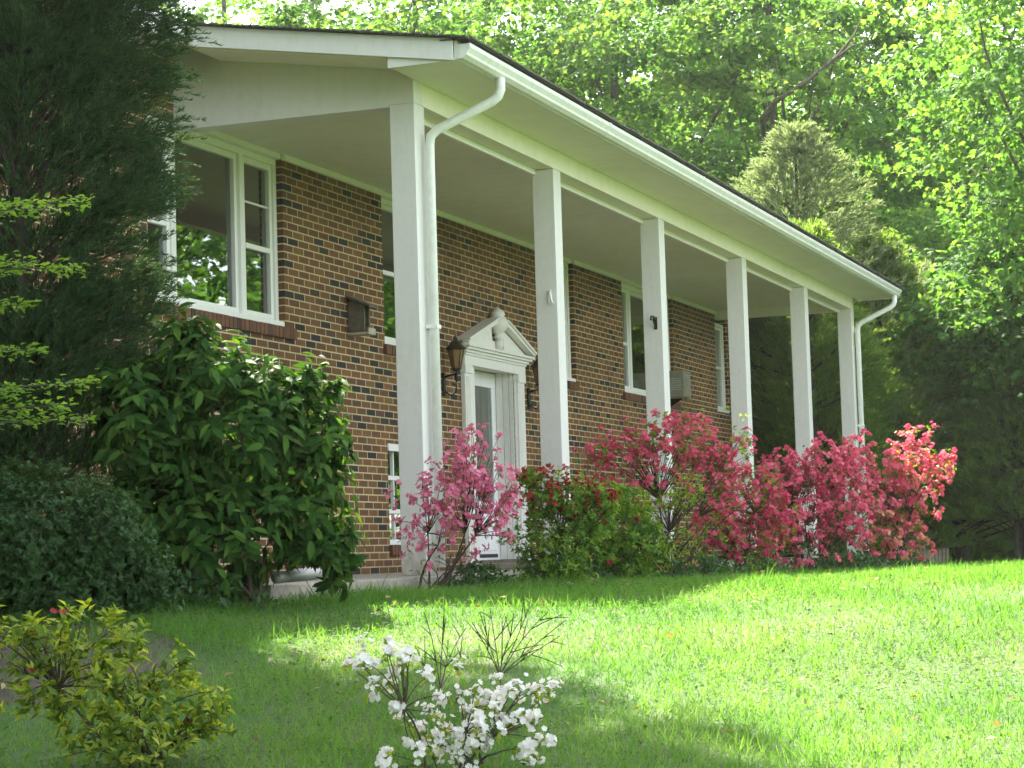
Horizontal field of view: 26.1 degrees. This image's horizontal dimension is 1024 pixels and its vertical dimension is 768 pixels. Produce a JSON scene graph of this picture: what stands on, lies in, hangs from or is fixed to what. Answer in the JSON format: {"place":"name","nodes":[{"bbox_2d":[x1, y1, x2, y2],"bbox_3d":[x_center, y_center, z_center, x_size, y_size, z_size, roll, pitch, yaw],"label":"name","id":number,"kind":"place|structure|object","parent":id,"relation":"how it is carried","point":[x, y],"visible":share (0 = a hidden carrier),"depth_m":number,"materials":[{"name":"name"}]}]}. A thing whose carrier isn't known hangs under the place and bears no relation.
{"place":"outdoors","nodes":[
{"label":"outdoors","id":0,"kind":"place"},
{"bbox_2d":[0,553,1023,767],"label":"ground","id":1,"kind":"structure","parent":0,"point":[555,678],"depth_m":9.66,"materials":[{"name":"green plant"}]},
{"bbox_2d":[0,192,106,429],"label":"dogwood tree","id":2,"kind":"object","parent":1,"relation":"on","point":[17,269],"visible":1,"depth_m":10.52,"materials":[{"name":"green plant"}]},
{"bbox_2d":[0,619,177,704],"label":"mulch bed","id":3,"kind":"object","parent":1,"relation":"on","point":[35,681],"visible":0.23,"depth_m":10.35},
{"bbox_2d":[0,445,185,619],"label":"boxwood shrub","id":4,"kind":"object","parent":3,"relation":"on","point":[51,568],"visible":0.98,"depth_m":11.38,"materials":[{"name":"green plant"}]},
{"bbox_2d":[0,0,221,559],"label":"juniper tree","id":5,"kind":"object","parent":1,"relation":"on","point":[38,45],"visible":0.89,"depth_m":13.07,"materials":[{"name":"green plant"}]},
{"bbox_2d":[0,597,237,767],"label":"azalea bush","id":6,"kind":"object","parent":1,"relation":"on","point":[125,718],"visible":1,"depth_m":8.06,"materials":[{"name":"green plant"}]},
{"bbox_2d":[66,302,371,607],"bbox_3d":[-1.700,0.433,12.849,1.767,1.840,0.977,-1,-5,-10],"label":"broadleaf shrub","id":7,"kind":"object","parent":1,"relation":"on","point":[166,423],"visible":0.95,"depth_m":12.64,"materials":[{"name":"green plant"}]},
{"bbox_2d":[158,0,437,33],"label":"maple tree","id":8,"kind":"object","parent":1,"relation":"on","point":[225,16],"depth_m":50.88,"materials":[{"name":"green plant"}]},
{"bbox_2d":[271,567,328,583],"bbox_3d":[-1.225,1.105,13.174,0.164,0.158,0.670,-3,-5,20],"label":"drain pipe","id":9,"kind":"object","parent":1,"relation":"on","point":[296,575],"visible":0.46,"depth_m":13.02,"materials":[{"name":"metal"}]},
{"bbox_2d":[212,0,458,33],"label":"maple tree","id":10,"kind":"object","parent":1,"relation":"on","point":[248,5],"visible":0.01,"depth_m":55.03,"materials":[{"name":"green plant"}]},
{"bbox_2d":[405,597,465,715],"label":"bare shrub","id":11,"kind":"object","parent":1,"relation":"on","point":[442,644],"visible":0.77,"depth_m":8.97,"materials":[{"name":"brown plant"}]},
{"bbox_2d":[340,632,563,767],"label":"azalea bush","id":12,"kind":"object","parent":1,"relation":"on","point":[505,725],"visible":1,"depth_m":7.80,"materials":[{"name":"white plant"}]},
{"bbox_2d":[0,1,904,578],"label":"brick house","id":13,"kind":"structure","parent":1,"relation":"on","point":[430,195],"depth_m":20.49,"materials":[{"name":"brick"}]},
{"bbox_2d":[143,115,296,339],"bbox_3d":[-2.519,-1.236,18.350,0.427,1.580,2.866,-3,-5,20],"label":"window","id":14,"kind":"structure","parent":13,"relation":"in","point":[227,241],"depth_m":18.50,"materials":[{"name":"plastic"}]},
{"bbox_2d":[345,295,378,336],"bbox_3d":[-1.386,-0.639,20.479,0.246,0.374,0.230,-3,-5,20],"label":"bird feeder","id":15,"kind":"object","parent":13,"relation":"attached to","point":[358,317],"visible":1,"depth_m":20.43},
{"bbox_2d":[381,198,395,355],"bbox_3d":[-1.119,-1.020,21.817,0.199,1.550,1.135,-3,-5,20],"label":"window","id":16,"kind":"structure","parent":13,"relation":"in","point":[389,348],"depth_m":21.70,"materials":[{"name":"glass"}]},
{"bbox_2d":[387,443,400,554],"bbox_3d":[-1.047,1.142,21.666,0.199,1.072,1.134,-3,-5,20],"label":"window","id":17,"kind":"structure","parent":13,"relation":"in","point":[393,449],"depth_m":21.43,"materials":[{"name":"plastic"}]},
{"bbox_2d":[442,334,465,395],"bbox_3d":[-0.586,-0.190,22.577,0.263,0.634,0.201,-6,-6,44],"label":"wall lantern","id":18,"kind":"object","parent":13,"relation":"attached to","point":[455,348],"depth_m":22.54,"materials":[{"name":"black metal"}]},
{"bbox_2d":[474,370,500,559],"bbox_3d":[-0.286,0.892,24.164,0.111,2.065,0.845,-3,-5,20],"label":"door","id":19,"kind":"structure","parent":13,"relation":"in","point":[485,385],"depth_m":24.34,"materials":[{"name":"paint"}]},
{"bbox_2d":[527,357,538,409],"bbox_3d":[0.302,-0.027,24.983,0.263,0.634,0.201,-6,-6,44],"label":"wall lantern","id":20,"kind":"object","parent":13,"relation":"attached to","point":[534,365],"depth_m":24.96,"materials":[{"name":"black metal"}]},
{"bbox_2d":[547,289,553,303],"bbox_3d":[0.347,-0.778,19.712,0.038,0.145,0.106,-1,-5,-14],"label":"plant hook","id":21,"kind":"object","parent":13,"relation":"attached to","point":[550,300],"visible":1,"depth_m":19.74,"materials":[{"name":"plastic"}]},
{"bbox_2d":[563,262,579,390],"bbox_3d":[0.509,-0.722,26.227,0.199,1.550,1.135,-3,-5,20],"label":"window","id":22,"kind":"structure","parent":13,"relation":"in","point":[572,384],"depth_m":26.68,"materials":[{"name":"plastic"}]},
{"bbox_2d":[621,283,681,409],"bbox_3d":[1.717,-0.479,29.771,0.387,1.550,2.636,-3,-5,20],"label":"window","id":23,"kind":"structure","parent":13,"relation":"in","point":[632,298],"depth_m":29.39,"materials":[{"name":"plastic"}]},
{"bbox_2d":[650,315,656,329],"bbox_3d":[1.455,-0.639,22.782,0.036,0.135,0.223,-3,-5,18],"label":"plant hook","id":24,"kind":"object","parent":13,"relation":"attached to","point":[653,318],"visible":1,"depth_m":22.85,"materials":[{"name":"black metal"}]},
{"bbox_2d":[669,370,690,406],"bbox_3d":[2.248,0.071,30.312,0.362,0.485,0.346,-3,-5,20],"label":"air conditioner","id":25,"kind":"object","parent":13,"relation":"on","point":[680,385],"visible":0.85,"depth_m":30.15,"materials":[{"name":"beige metal"}]},
{"bbox_2d":[715,323,729,412],"bbox_3d":[3.094,-0.242,33.287,0.158,1.352,0.702,-3,-5,20],"label":"window","id":26,"kind":"structure","parent":13,"relation":"in","point":[719,344],"depth_m":33.52,"materials":[{"name":"plastic"}]},
{"bbox_2d":[383,423,523,588],"bbox_3d":[-0.386,0.884,15.191,0.900,1.229,0.544,-3,-5,13],"label":"azalea bush","id":27,"kind":"object","parent":1,"relation":"on","point":[473,481],"visible":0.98,"depth_m":15.15,"materials":[{"name":"pink plant"}]},
{"bbox_2d":[235,0,690,149],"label":"maple tree","id":28,"kind":"object","parent":1,"relation":"on","point":[376,23],"visible":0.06,"depth_m":49.99,"materials":[{"name":"green plant"}]},
{"bbox_2d":[173,556,834,602],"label":"porch floor","id":29,"kind":"structure","parent":1,"relation":"on","point":[293,587],"depth_m":14.76,"materials":[{"name":"concrete"}]},
{"bbox_2d":[464,560,592,568],"bbox_3d":[0.244,1.944,23.718,0.695,0.063,2.400,-3,-5,20],"label":"door step","id":30,"kind":"object","parent":29,"relation":"on","point":[505,565],"depth_m":22.56,"materials":[{"name":"concrete"}]},
{"bbox_2d":[1,564,1020,765],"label":"fallen leaves","id":31,"kind":"object","parent":1,"relation":"on","point":[3,685],"visible":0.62,"depth_m":10.64,"materials":[{"name":"brown plant"}]},
{"bbox_2d":[0,569,1023,767],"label":"clover","id":32,"kind":"object","parent":1,"relation":"on","point":[582,702],"visible":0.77,"depth_m":10.18,"materials":[{"name":"green plant"}]},
{"bbox_2d":[465,600,567,689],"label":"bare shrub","id":33,"kind":"object","parent":1,"relation":"on","point":[513,643],"visible":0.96,"depth_m":9.25,"materials":[{"name":"brown plant"}]},
{"bbox_2d":[155,548,941,614],"bbox_3d":[1.408,1.517,17.902,2.360,0.342,14.167,-4,-5,23],"label":"ground cover","id":34,"kind":"object","parent":1,"relation":"on","point":[706,566],"visible":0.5,"depth_m":15.97,"materials":[{"name":"green plant"}]},
{"bbox_2d":[496,462,624,584],"bbox_3d":[0.389,1.035,15.851,0.905,0.964,0.591,0,-5,-19],"label":"azalea bush","id":35,"kind":"object","parent":1,"relation":"on","point":[558,504],"visible":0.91,"depth_m":15.81,"materials":[{"name":"green plant"}]},
{"bbox_2d":[395,0,754,184],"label":"maple tree","id":36,"kind":"object","parent":1,"relation":"on","point":[677,127],"visible":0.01,"depth_m":56.47,"materials":[{"name":"green plant"}]},
{"bbox_2d":[163,0,1023,561],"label":"woods","id":37,"kind":"object","parent":1,"relation":"on","point":[997,546],"depth_m":70.99,"materials":[{"name":"green plant"}]},
{"bbox_2d":[565,484,678,580],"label":"azalea bush","id":38,"kind":"object","parent":1,"relation":"on","point":[619,545],"visible":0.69,"depth_m":16.47,"materials":[{"name":"green plant"}]},
{"bbox_2d":[406,0,900,390],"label":"maple tree","id":39,"kind":"object","parent":1,"relation":"on","point":[607,19],"visible":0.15,"depth_m":47.09,"materials":[{"name":"green plant"}]},
{"bbox_2d":[562,408,759,577],"bbox_3d":[1.220,0.928,17.865,1.535,1.467,0.832,-3,-5,20],"label":"azalea bush","id":40,"kind":"object","parent":1,"relation":"on","point":[644,447],"visible":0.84,"depth_m":17.80,"materials":[{"name":"pink plant"}]},
{"bbox_2d":[631,405,760,577],"bbox_3d":[1.416,0.879,16.937,1.020,1.411,0.415,-2,-5,1],"label":"azalea bush","id":41,"kind":"object","parent":1,"relation":"on","point":[672,524],"visible":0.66,"depth_m":16.93,"materials":[{"name":"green plant"}]},
{"bbox_2d":[689,459,805,573],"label":"azalea bush","id":42,"kind":"object","parent":1,"relation":"on","point":[785,517],"visible":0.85,"depth_m":19.11,"materials":[{"name":"pink plant"}]},
{"bbox_2d":[539,0,1023,555],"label":"maple tree","id":43,"kind":"object","parent":1,"relation":"on","point":[737,36],"visible":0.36,"depth_m":45.63,"materials":[{"name":"green plant"}]},
{"bbox_2d":[750,314,868,557],"bbox_3d":[3.999,0.270,35.792,3.711,6.192,3.716,-3,-5,20],"label":"cedar tree","id":44,"kind":"object","parent":1,"relation":"on","point":[781,384],"depth_m":34.88,"materials":[{"name":"green plant"}]},
{"bbox_2d":[746,431,885,571],"bbox_3d":[2.913,1.179,21.289,1.347,1.453,0.957,-3,-5,20],"label":"azalea bush","id":45,"kind":"object","parent":1,"relation":"on","point":[796,480],"visible":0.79,"depth_m":21.18,"materials":[{"name":"pink plant"}]},
{"bbox_2d":[748,217,913,553],"bbox_3d":[4.393,0.301,34.408,3.696,5.808,3.873,-3,-5,20],"label":"cedar tree","id":46,"kind":"object","parent":1,"relation":"on","point":[872,352],"visible":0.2,"depth_m":33.71,"materials":[{"name":"green plant"}]},
{"bbox_2d":[662,0,1023,260],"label":"maple tree","id":47,"kind":"object","parent":1,"relation":"on","point":[861,171],"visible":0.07,"depth_m":50.40,"materials":[{"name":"green plant"}]},
{"bbox_2d":[728,115,982,556],"bbox_3d":[5.174,-0.541,37.229,5.660,7.981,5.504,-3,-5,20],"label":"cedar tree","id":48,"kind":"object","parent":1,"relation":"on","point":[808,138],"visible":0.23,"depth_m":36.66,"materials":[{"name":"green plant"}]},
{"bbox_2d":[771,226,990,552],"bbox_3d":[6.306,0.338,36.366,3.661,6.019,3.507,1,-5,-33],"label":"cedar tree","id":49,"kind":"object","parent":1,"relation":"on","point":[940,526],"visible":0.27,"depth_m":35.73,"materials":[{"name":"green plant"}]},
{"bbox_2d":[815,421,957,566],"bbox_3d":[3.899,1.199,22.852,1.448,1.604,0.896,-3,-5,20],"label":"azalea bush","id":50,"kind":"object","parent":1,"relation":"on","point":[899,501],"visible":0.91,"depth_m":22.74,"materials":[{"name":"pink plant"}]},
{"bbox_2d":[894,537,948,562],"bbox_3d":[6.683,2.765,36.033,0.072,0.640,1.780,-5,-6,39],"label":"picket fence","id":51,"kind":"object","parent":1,"relation":"on","point":[938,556],"visible":0.12,"depth_m":36.33,"materials":[{"name":"grey wood"}]},
{"bbox_2d":[843,180,1023,382],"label":"young maple tree","id":52,"kind":"object","parent":1,"relation":"on","point":[913,233],"visible":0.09,"depth_m":40.42,"materials":[{"name":"green plant"}]},
{"bbox_2d":[851,0,1023,420],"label":"maple tree","id":53,"kind":"object","parent":1,"relation":"on","point":[1010,131],"visible":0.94,"depth_m":34.93,"materials":[{"name":"green plant"}]},
{"bbox_2d":[864,195,1023,560],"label":"young maple tree","id":54,"kind":"object","parent":1,"relation":"on","point":[993,348],"visible":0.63,"depth_m":35.40,"materials":[{"name":"green plant"}]},
{"bbox_2d":[889,380,1013,548],"bbox_3d":[7.718,1.629,40.360,4.349,4.131,4.509,-3,-5,20],"label":"cedar tree","id":55,"kind":"object","parent":1,"relation":"on","point":[992,523],"visible":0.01,"depth_m":39.27,"materials":[{"name":"green plant"}]},
{"bbox_2d":[888,366,1020,562],"bbox_3d":[7.540,1.460,36.968,4.401,3.814,4.144,-3,-5,20],"label":"cedar tree","id":56,"kind":"object","parent":1,"relation":"on","point":[961,551],"visible":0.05,"depth_m":36.39,"materials":[{"name":"green plant"}]},
{"bbox_2d":[914,369,1023,560],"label":"cedar tree","id":57,"kind":"object","parent":1,"relation":"on","point":[967,496],"visible":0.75,"depth_m":34.94,"materials":[{"name":"green plant"}]},
{"bbox_2d":[173,0,1023,147],"label":"sky","id":58,"kind":"structure","parent":0,"point":[236,18],"materials":[{"name":"white"}]}
]}

